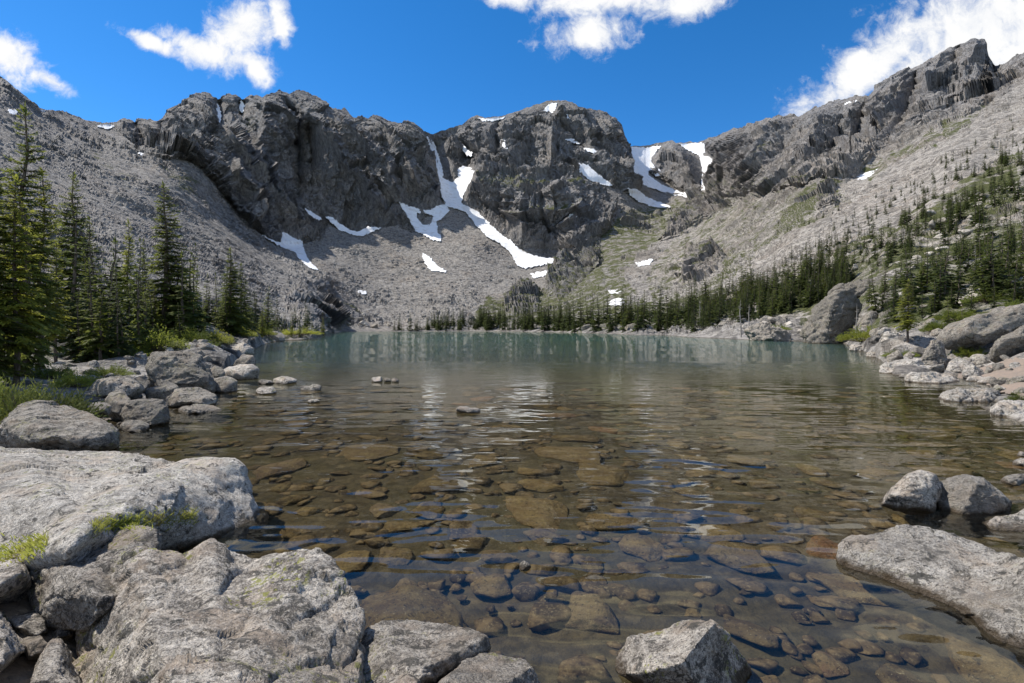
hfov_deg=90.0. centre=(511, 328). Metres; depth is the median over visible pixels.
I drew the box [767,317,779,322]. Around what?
rock
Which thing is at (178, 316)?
spruce tree
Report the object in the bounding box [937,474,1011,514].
boulder
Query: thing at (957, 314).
shrub
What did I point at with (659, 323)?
spruce tree
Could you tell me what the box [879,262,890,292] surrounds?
spruce tree
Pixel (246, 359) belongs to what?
boulder
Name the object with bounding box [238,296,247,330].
spruce tree
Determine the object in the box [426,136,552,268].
snow patch
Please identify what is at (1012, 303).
shrub
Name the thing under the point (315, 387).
stone
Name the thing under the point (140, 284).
spruce tree
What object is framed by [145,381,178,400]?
boulder
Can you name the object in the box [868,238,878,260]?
spruce tree
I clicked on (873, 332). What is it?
rock
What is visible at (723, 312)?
spruce tree
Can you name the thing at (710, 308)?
spruce tree
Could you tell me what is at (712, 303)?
spruce tree
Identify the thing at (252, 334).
shrub
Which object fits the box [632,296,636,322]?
spruce tree
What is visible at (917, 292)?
spruce tree
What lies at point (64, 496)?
boulder
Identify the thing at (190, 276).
spruce tree
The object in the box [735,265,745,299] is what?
spruce tree
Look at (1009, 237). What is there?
spruce tree
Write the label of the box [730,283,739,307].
spruce tree
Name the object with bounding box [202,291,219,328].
spruce tree
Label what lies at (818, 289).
spruce tree
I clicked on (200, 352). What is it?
rock
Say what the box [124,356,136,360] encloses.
rock
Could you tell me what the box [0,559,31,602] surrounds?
boulder
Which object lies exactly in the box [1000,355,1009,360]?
rock
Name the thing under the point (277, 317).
spruce tree
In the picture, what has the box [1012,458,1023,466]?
stone
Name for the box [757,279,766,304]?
spruce tree
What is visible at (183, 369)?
boulder
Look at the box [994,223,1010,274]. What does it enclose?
spruce tree
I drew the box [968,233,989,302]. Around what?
spruce tree
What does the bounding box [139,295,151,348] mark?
spruce tree
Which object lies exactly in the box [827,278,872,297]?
boulder
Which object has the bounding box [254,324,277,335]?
shrub
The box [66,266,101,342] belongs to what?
spruce tree
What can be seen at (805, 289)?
spruce tree
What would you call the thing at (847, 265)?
spruce tree
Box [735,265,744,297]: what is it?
spruce tree
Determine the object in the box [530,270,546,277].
snow patch
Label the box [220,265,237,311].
spruce tree
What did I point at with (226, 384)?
boulder
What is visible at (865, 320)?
boulder
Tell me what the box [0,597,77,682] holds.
ground
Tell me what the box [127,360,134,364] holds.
rock
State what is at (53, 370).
shrub
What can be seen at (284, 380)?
stone
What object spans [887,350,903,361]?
rock
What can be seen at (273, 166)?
mountain slope
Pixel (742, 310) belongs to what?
spruce tree
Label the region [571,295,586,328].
spruce tree
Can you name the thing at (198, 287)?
spruce tree
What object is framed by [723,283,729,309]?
spruce tree
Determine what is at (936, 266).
spruce tree
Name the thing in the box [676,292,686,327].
spruce tree
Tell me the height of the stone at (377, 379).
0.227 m
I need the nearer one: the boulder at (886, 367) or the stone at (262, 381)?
the stone at (262, 381)
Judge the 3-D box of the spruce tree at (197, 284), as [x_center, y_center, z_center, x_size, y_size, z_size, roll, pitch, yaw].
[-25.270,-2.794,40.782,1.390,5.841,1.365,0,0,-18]
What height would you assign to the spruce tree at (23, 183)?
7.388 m
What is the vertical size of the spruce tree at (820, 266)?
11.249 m
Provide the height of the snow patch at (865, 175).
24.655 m
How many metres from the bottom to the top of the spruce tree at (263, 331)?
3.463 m
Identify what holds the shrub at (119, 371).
on the mountain slope at (273, 166)
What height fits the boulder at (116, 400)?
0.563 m
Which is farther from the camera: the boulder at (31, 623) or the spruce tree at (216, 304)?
the spruce tree at (216, 304)
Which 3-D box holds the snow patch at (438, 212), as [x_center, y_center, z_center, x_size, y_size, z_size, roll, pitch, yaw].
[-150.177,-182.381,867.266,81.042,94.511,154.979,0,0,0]
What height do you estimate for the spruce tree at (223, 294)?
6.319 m
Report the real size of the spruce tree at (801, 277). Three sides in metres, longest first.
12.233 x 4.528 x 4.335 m
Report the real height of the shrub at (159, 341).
1.464 m
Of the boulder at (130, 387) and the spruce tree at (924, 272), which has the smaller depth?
the boulder at (130, 387)
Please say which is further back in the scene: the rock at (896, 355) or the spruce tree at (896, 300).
the spruce tree at (896, 300)
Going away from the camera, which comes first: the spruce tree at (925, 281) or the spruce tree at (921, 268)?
the spruce tree at (925, 281)
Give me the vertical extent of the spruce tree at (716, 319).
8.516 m
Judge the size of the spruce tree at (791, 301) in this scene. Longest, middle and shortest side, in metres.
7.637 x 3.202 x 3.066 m
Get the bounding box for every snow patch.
[8,109,17,114]
[98,123,113,128]
[216,104,221,122]
[239,100,244,111]
[262,232,317,269]
[305,208,321,219]
[326,216,379,235]
[399,202,449,240]
[422,253,445,272]
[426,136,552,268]
[457,166,473,176]
[463,145,472,156]
[479,116,505,121]
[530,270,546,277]
[543,103,556,112]
[565,138,579,143]
[579,163,611,185]
[584,148,596,153]
[609,298,620,305]
[628,188,669,207]
[631,146,686,196]
[635,259,652,265]
[679,143,711,189]
[857,169,876,179]
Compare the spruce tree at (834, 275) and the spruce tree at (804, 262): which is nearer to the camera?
the spruce tree at (834, 275)
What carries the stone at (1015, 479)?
in the lake water
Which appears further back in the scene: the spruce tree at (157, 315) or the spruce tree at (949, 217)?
the spruce tree at (949, 217)
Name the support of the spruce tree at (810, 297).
on the mountain slope at (898, 131)
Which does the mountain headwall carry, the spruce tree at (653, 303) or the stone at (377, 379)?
the spruce tree at (653, 303)
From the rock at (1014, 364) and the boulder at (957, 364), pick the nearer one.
the rock at (1014, 364)
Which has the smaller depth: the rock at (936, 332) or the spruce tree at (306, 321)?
the rock at (936, 332)
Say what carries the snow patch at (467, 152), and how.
on the mountain headwall
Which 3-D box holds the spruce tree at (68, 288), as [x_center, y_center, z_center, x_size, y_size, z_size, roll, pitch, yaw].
[-27.396,-4.704,31.504,3.608,10.230,3.796,0,0,13]
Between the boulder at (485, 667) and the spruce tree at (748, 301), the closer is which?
the boulder at (485, 667)
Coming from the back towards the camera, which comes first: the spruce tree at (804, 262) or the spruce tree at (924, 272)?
the spruce tree at (804, 262)
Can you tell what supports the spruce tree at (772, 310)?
on the mountain slope at (898, 131)
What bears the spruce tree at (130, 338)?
on the mountain slope at (273, 166)
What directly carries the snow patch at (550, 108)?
on the mountain headwall
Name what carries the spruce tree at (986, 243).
on the mountain slope at (898, 131)
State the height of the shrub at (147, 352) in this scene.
0.768 m
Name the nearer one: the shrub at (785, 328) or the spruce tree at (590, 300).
the shrub at (785, 328)
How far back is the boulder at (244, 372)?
17.14 m
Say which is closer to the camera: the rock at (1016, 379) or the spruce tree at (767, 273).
the rock at (1016, 379)
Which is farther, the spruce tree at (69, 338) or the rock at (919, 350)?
the rock at (919, 350)
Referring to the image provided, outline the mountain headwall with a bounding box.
[447,100,689,336]
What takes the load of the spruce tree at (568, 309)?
on the mountain headwall
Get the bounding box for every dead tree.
[736,300,744,337]
[850,309,862,332]
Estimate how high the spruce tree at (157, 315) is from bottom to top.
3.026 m
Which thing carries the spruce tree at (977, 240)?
on the mountain slope at (898, 131)
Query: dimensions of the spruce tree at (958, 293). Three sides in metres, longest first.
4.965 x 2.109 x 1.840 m
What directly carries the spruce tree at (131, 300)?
on the mountain slope at (273, 166)
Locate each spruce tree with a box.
[0,102,74,374]
[0,168,57,384]
[0,173,61,384]
[0,210,11,363]
[6,166,77,368]
[36,242,75,362]
[47,198,98,348]
[49,172,102,320]
[52,229,125,343]
[57,295,79,348]
[59,281,88,355]
[59,321,75,349]
[63,296,98,362]
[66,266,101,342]
[71,257,116,362]
[74,252,105,355]
[75,289,120,359]
[77,216,104,314]
[98,237,136,333]
[100,262,122,358]
[101,284,134,357]
[108,252,139,356]
[109,263,125,319]
[116,218,136,319]
[117,237,154,331]
[118,273,141,336]
[122,279,134,337]
[124,238,153,351]
[124,263,152,333]
[132,261,153,334]
[134,239,151,311]
[134,289,147,332]
[139,283,157,345]
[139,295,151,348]
[140,181,204,335]
[142,260,163,333]
[150,288,165,333]
[153,239,196,332]
[156,258,189,332]
[164,251,211,338]
[175,302,190,339]
[177,252,206,330]
[185,278,215,338]
[187,242,205,322]
[192,258,203,310]
[192,265,205,314]
[198,273,215,319]
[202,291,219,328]
[203,287,215,323]
[209,268,234,319]
[210,273,221,325]
[214,247,253,337]
[218,309,225,331]
[219,275,232,315]
[219,292,237,336]
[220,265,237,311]
[232,263,252,328]
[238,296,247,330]
[242,283,261,336]
[251,294,263,324]
[251,299,259,327]
[258,286,275,329]
[259,317,267,337]
[270,299,275,328]
[276,296,283,326]
[302,303,309,328]
[304,305,309,334]
[565,302,575,331]
[565,306,577,330]
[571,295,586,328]
[583,297,591,323]
[585,295,593,324]
[588,291,597,316]
[589,293,606,332]
[601,287,615,327]
[610,295,619,322]
[615,289,626,322]
[617,299,624,323]
[618,301,626,332]
[621,300,633,328]
[631,298,645,331]
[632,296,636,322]
[636,290,650,326]
[650,284,657,318]
[650,287,665,320]
[653,303,662,331]
[654,305,667,331]
[660,292,671,324]
[671,295,682,325]
[672,287,684,317]
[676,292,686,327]
[681,293,691,323]
[684,278,695,312]
[691,296,697,320]
[696,274,710,310]
[696,293,707,325]
[704,281,711,309]
[705,301,713,328]
[707,292,713,320]
[710,280,714,315]
[711,295,726,326]
[714,286,728,318]
[717,281,723,304]
[721,271,733,299]
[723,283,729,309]
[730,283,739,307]
[734,295,748,319]
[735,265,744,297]
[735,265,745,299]
[742,291,752,320]
[745,283,753,317]
[746,259,755,283]
[746,273,752,303]
[749,281,761,313]
[756,282,766,315]
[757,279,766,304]
[763,267,770,296]
[767,266,777,296]
[767,288,777,316]
[772,268,779,298]
[772,274,779,312]
[776,275,788,310]
[786,279,798,308]
[787,256,801,291]
[794,252,807,289]
[798,243,812,276]
[800,270,810,302]
[800,270,811,305]
[801,272,817,308]
[806,245,817,278]
[807,265,817,303]
[813,245,822,275]
[813,270,823,303]
[814,273,821,303]
[817,245,826,271]
[819,265,826,293]
[820,261,823,286]
[829,260,837,286]
[842,249,851,278]
[842,255,848,282]
[866,261,881,312]
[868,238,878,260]
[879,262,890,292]
[882,263,903,307]
[887,284,899,322]
[889,253,904,286]
[891,278,919,342]
[896,246,922,305]
[896,252,919,293]
[903,251,923,288]
[915,237,935,293]
[915,247,933,287]
[917,254,925,279]
[920,253,950,312]
[928,239,969,297]
[928,241,939,282]
[928,248,943,285]
[928,279,940,313]
[930,285,937,313]
[935,245,955,290]
[941,260,967,307]
[941,296,956,328]
[946,203,954,229]
[949,241,969,283]
[951,222,959,255]
[953,225,963,264]
[957,233,974,273]
[957,302,969,320]
[963,227,1017,304]
[965,247,977,282]
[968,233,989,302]
[969,222,988,257]
[970,233,1006,285]
[972,228,1002,276]
[976,247,1010,299]
[979,210,988,249]
[985,210,998,240]
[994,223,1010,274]
[994,233,1020,288]
[994,234,1004,259]
[997,254,1023,305]
[999,210,1017,254]
[999,227,1018,274]
[1003,255,1018,294]
[1006,212,1015,244]
[1006,220,1023,276]
[1011,251,1023,297]
[1016,205,1023,249]
[1016,218,1023,249]
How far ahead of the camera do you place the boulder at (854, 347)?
40.07 m
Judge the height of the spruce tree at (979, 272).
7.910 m
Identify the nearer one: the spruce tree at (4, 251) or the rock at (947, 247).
the spruce tree at (4, 251)
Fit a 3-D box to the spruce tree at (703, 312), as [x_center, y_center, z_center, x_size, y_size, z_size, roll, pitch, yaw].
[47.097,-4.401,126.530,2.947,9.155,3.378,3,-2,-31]
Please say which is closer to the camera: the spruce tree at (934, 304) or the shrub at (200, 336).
the shrub at (200, 336)
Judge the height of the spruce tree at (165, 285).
9.943 m
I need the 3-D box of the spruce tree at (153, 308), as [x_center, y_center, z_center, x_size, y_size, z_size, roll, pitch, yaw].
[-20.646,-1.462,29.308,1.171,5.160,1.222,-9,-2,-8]
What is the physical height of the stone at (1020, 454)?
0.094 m
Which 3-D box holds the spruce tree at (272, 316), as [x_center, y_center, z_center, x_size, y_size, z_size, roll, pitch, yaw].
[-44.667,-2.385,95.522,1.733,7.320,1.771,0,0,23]
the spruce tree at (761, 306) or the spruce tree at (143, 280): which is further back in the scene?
the spruce tree at (761, 306)
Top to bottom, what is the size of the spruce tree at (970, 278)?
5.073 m
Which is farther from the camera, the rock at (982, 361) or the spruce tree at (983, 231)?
the spruce tree at (983, 231)
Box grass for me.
[0,504,198,565]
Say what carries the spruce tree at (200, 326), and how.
on the mountain slope at (273, 166)
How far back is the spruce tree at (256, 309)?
82.08 m
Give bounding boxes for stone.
[256,386,276,394]
[258,379,273,383]
[273,376,296,384]
[300,384,321,391]
[308,399,319,402]
[371,376,382,381]
[456,406,479,413]
[519,561,530,569]
[1000,474,1023,485]
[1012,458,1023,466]
[1017,451,1023,456]
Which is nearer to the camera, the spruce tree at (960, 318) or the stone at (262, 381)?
the stone at (262, 381)
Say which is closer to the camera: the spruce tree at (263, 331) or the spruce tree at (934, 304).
the spruce tree at (934, 304)
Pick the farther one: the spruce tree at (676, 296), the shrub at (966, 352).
the spruce tree at (676, 296)
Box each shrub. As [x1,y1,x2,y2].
[0,374,55,413]
[0,374,109,424]
[25,363,77,379]
[47,367,101,388]
[82,362,135,376]
[109,319,192,352]
[109,341,152,357]
[165,325,221,345]
[200,326,235,344]
[231,325,257,337]
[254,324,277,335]
[279,326,322,335]
[770,324,790,329]
[835,323,876,341]
[879,349,921,356]
[916,319,951,331]
[933,307,975,320]
[952,345,987,357]
[957,284,1021,303]
[997,298,1023,306]
[1004,391,1023,400]
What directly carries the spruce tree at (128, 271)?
on the mountain slope at (273, 166)
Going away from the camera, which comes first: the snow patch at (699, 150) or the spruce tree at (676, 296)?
the spruce tree at (676, 296)
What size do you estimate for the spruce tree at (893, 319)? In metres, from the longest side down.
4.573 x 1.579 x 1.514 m
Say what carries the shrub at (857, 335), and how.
on the mountain slope at (898, 131)
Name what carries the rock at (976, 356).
on the mountain slope at (898, 131)
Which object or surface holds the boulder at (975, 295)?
on the mountain slope at (898, 131)
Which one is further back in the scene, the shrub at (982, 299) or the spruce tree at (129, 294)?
the shrub at (982, 299)
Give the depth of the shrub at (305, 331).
86.32 m
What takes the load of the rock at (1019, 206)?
on the mountain slope at (898, 131)
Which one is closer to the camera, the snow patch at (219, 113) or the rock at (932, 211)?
the rock at (932, 211)
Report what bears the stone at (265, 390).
in the lake water
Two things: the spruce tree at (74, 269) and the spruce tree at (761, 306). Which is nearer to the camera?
the spruce tree at (74, 269)
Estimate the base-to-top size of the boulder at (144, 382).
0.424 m
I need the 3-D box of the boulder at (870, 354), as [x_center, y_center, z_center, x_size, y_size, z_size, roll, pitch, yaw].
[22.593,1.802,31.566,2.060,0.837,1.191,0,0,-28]
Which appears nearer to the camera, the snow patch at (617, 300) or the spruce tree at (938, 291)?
the spruce tree at (938, 291)
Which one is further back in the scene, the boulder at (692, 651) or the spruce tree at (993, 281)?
the spruce tree at (993, 281)
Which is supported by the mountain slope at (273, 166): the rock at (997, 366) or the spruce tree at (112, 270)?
the spruce tree at (112, 270)
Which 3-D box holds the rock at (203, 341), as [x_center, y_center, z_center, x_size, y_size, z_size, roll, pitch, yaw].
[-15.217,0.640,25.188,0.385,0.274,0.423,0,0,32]
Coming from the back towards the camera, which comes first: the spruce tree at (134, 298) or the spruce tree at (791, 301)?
the spruce tree at (791, 301)
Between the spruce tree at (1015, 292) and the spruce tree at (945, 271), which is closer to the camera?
the spruce tree at (1015, 292)
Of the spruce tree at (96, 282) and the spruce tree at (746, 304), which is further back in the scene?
the spruce tree at (746, 304)
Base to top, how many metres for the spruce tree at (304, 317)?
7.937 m
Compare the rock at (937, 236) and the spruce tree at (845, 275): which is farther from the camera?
the rock at (937, 236)
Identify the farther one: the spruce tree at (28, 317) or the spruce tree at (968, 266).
the spruce tree at (968, 266)
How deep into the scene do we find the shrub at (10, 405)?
8.23 m
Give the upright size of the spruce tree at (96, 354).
4.575 m
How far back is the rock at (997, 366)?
17.54 m
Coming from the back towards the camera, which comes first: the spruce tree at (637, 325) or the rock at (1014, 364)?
the spruce tree at (637, 325)
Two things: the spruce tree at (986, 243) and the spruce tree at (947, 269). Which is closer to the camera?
the spruce tree at (986, 243)
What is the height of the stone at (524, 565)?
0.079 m
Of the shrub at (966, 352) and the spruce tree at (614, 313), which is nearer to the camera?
the shrub at (966, 352)
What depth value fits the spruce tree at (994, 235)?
100.97 m
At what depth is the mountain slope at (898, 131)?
384.05 m
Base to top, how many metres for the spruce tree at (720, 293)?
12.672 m
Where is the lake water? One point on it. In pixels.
(613, 491)
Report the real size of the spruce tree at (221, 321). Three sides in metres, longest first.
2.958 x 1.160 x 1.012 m
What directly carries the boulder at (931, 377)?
on the mountain slope at (898, 131)
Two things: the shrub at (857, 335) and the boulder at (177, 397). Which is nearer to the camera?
the boulder at (177, 397)
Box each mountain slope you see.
[0,76,450,418]
[684,38,1023,423]
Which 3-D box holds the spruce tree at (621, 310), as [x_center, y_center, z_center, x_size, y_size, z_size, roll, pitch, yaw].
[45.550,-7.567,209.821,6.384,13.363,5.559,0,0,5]
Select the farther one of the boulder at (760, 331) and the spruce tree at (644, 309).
the spruce tree at (644, 309)
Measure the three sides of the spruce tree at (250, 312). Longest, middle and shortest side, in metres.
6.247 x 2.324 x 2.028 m
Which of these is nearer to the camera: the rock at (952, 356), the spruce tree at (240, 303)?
the rock at (952, 356)
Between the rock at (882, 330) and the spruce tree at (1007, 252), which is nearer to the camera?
the rock at (882, 330)
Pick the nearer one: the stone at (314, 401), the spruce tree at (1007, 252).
the stone at (314, 401)
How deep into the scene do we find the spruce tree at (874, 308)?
64.52 m
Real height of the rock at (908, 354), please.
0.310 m
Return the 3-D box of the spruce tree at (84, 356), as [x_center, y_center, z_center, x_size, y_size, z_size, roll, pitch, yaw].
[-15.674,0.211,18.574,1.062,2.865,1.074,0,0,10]
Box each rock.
[86,360,99,366]
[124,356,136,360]
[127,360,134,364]
[197,339,207,342]
[197,350,204,356]
[200,343,213,349]
[581,324,590,330]
[625,323,635,330]
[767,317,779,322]
[869,328,878,336]
[876,327,890,335]
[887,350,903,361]
[904,352,914,356]
[909,347,924,356]
[925,361,935,365]
[926,210,935,215]
[928,220,938,229]
[928,364,944,372]
[931,328,941,336]
[933,234,942,238]
[935,246,948,250]
[947,354,956,360]
[958,229,972,235]
[966,376,982,381]
[970,354,987,358]
[976,358,989,364]
[976,376,996,383]
[984,366,992,373]
[988,379,1005,386]
[992,363,1004,370]
[992,385,1003,390]
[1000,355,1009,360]
[1005,376,1023,384]
[1009,362,1020,367]
[1013,387,1023,394]
[1015,204,1023,209]
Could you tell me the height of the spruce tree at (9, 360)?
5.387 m
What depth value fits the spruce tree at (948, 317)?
34.59 m
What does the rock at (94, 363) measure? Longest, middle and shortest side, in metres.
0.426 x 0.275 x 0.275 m
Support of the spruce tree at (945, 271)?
on the mountain slope at (898, 131)
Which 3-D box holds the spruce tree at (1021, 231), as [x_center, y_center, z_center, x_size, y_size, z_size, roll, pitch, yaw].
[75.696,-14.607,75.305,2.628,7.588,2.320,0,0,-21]
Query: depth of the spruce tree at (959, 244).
84.74 m
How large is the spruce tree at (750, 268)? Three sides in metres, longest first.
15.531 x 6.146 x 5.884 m
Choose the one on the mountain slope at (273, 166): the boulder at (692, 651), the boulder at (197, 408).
the boulder at (197, 408)
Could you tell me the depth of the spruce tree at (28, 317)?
11.54 m
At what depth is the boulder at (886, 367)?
19.83 m
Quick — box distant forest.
[211,116,1023,335]
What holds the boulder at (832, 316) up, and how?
on the mountain slope at (898, 131)
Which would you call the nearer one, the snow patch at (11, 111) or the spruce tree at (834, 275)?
the spruce tree at (834, 275)
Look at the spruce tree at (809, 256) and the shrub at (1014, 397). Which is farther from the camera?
the spruce tree at (809, 256)
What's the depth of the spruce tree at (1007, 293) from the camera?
49.26 m
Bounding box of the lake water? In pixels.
[109,331,1023,682]
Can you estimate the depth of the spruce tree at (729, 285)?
194.09 m
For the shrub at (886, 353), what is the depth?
25.93 m
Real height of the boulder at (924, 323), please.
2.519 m
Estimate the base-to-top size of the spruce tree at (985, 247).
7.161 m
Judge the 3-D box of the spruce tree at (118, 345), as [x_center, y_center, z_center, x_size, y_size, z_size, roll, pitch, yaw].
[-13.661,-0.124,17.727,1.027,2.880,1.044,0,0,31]
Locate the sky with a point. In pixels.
(683, 71)
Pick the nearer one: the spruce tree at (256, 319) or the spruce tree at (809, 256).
the spruce tree at (256, 319)
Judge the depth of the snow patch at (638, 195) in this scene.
1075.59 m
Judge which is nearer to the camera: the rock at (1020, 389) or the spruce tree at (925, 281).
the rock at (1020, 389)
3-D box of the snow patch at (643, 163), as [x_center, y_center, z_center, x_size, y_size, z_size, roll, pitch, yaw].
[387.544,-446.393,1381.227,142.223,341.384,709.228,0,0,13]
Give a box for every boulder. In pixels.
[0,400,119,450]
[0,446,259,570]
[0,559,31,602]
[0,611,25,672]
[8,609,47,635]
[22,635,47,659]
[27,523,161,632]
[30,638,81,682]
[52,629,75,640]
[72,538,365,682]
[89,402,111,417]
[91,376,144,399]
[105,389,130,420]
[119,398,169,425]
[119,420,148,431]
[134,376,150,392]
[145,351,215,392]
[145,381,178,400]
[165,387,217,407]
[178,403,221,413]
[211,366,224,377]
[214,376,237,392]
[224,364,259,379]
[228,342,253,354]
[233,354,255,365]
[267,331,284,340]
[360,619,490,682]
[388,673,420,682]
[438,652,539,682]
[615,619,751,682]
[744,322,790,340]
[800,288,862,342]
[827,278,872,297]
[836,524,1023,647]
[849,344,863,350]
[858,311,878,329]
[866,351,875,356]
[879,359,924,373]
[881,331,904,340]
[881,470,941,511]
[904,371,958,383]
[915,318,937,328]
[921,340,947,366]
[936,303,1023,349]
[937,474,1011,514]
[939,387,1000,401]
[946,357,974,372]
[958,289,978,302]
[962,364,984,378]
[984,509,1023,531]
[989,325,1023,362]
[990,399,1023,416]
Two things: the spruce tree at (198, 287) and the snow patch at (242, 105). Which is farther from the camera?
the snow patch at (242, 105)
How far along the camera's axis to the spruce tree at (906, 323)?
28.80 m
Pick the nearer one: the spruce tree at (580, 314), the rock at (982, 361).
the rock at (982, 361)
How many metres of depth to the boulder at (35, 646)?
2.41 m
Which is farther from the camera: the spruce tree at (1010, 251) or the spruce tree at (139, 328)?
the spruce tree at (1010, 251)
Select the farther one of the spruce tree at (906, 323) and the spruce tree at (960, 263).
the spruce tree at (960, 263)
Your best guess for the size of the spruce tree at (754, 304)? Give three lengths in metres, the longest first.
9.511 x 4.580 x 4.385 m
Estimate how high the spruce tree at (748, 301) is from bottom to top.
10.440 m
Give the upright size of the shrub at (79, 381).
0.529 m
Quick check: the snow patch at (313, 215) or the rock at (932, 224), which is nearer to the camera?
the rock at (932, 224)
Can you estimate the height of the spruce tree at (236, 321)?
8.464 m
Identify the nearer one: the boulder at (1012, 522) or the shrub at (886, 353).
the boulder at (1012, 522)
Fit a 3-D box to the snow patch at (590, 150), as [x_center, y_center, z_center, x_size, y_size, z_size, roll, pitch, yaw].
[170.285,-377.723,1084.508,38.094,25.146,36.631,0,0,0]
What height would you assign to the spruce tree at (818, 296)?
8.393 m
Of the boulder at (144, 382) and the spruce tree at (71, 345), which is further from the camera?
the spruce tree at (71, 345)
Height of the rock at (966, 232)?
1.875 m
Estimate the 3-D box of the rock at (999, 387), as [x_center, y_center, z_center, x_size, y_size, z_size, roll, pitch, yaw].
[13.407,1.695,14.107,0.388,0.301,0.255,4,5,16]
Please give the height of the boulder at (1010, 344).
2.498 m
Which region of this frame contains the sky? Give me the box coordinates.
[0,0,1023,145]
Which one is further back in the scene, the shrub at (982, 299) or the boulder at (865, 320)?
the boulder at (865, 320)
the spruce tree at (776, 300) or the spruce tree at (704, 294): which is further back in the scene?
the spruce tree at (704, 294)
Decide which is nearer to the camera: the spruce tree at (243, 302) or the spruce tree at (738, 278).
the spruce tree at (243, 302)
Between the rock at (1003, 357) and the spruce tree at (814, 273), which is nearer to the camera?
the rock at (1003, 357)
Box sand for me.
[957,357,1023,398]
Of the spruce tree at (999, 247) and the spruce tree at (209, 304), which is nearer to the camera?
the spruce tree at (209, 304)
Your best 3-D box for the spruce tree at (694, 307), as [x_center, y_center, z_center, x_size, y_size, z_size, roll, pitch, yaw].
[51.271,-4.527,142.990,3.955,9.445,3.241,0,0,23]
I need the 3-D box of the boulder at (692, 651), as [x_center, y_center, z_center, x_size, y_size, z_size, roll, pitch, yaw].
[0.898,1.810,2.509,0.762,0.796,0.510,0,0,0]
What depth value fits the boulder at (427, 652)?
2.40 m
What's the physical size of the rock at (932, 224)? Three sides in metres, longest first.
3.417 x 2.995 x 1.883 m
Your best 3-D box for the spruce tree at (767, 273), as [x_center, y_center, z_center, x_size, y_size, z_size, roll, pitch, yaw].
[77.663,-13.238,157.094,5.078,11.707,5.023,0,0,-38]
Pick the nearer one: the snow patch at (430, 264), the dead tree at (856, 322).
the dead tree at (856, 322)
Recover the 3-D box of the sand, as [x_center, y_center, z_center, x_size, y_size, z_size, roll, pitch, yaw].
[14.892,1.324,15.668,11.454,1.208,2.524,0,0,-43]
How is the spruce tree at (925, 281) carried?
on the mountain slope at (898, 131)
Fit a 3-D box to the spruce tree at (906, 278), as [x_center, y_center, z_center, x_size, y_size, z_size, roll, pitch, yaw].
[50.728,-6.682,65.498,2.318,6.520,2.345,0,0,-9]
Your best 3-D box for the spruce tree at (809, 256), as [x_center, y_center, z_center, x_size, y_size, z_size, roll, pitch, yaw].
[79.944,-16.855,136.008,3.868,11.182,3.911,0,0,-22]
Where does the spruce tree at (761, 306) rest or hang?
on the mountain slope at (898, 131)
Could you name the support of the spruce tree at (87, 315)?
on the mountain slope at (273, 166)
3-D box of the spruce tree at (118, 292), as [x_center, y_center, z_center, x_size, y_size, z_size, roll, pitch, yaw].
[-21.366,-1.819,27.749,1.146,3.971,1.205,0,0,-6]
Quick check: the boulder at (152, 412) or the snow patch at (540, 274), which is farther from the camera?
the snow patch at (540, 274)
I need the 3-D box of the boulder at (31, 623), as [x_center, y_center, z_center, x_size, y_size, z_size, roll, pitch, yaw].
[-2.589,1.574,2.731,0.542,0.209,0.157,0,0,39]
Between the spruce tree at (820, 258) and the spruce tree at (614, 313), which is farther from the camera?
the spruce tree at (614, 313)
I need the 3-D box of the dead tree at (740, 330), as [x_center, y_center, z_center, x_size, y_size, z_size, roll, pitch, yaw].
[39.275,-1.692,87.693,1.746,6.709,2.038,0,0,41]
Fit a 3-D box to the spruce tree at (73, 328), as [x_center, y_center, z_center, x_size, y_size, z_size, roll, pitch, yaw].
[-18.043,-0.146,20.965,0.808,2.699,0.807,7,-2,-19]
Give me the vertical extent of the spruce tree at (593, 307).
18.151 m
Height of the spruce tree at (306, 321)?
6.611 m
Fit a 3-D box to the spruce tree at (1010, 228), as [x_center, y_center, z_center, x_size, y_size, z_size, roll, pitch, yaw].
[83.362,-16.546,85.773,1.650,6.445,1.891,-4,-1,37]
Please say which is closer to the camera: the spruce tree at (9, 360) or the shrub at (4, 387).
the shrub at (4, 387)
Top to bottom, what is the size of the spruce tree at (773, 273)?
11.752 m
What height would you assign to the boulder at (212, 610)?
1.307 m
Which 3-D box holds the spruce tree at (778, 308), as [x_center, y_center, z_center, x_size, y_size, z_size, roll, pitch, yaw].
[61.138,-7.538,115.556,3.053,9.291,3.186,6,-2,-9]
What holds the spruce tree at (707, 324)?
on the mountain slope at (898, 131)
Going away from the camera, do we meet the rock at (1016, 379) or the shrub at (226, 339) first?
the rock at (1016, 379)
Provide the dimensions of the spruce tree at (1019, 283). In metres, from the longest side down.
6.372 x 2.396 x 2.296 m
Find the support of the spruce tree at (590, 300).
on the mountain headwall
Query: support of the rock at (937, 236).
on the mountain slope at (898, 131)
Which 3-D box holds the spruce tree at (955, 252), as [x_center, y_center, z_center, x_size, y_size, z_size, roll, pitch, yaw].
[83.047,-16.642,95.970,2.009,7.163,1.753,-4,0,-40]
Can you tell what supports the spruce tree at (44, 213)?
on the mountain slope at (273, 166)
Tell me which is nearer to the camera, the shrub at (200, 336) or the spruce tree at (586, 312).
the shrub at (200, 336)
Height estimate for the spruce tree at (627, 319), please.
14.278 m
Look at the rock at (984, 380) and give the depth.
15.93 m

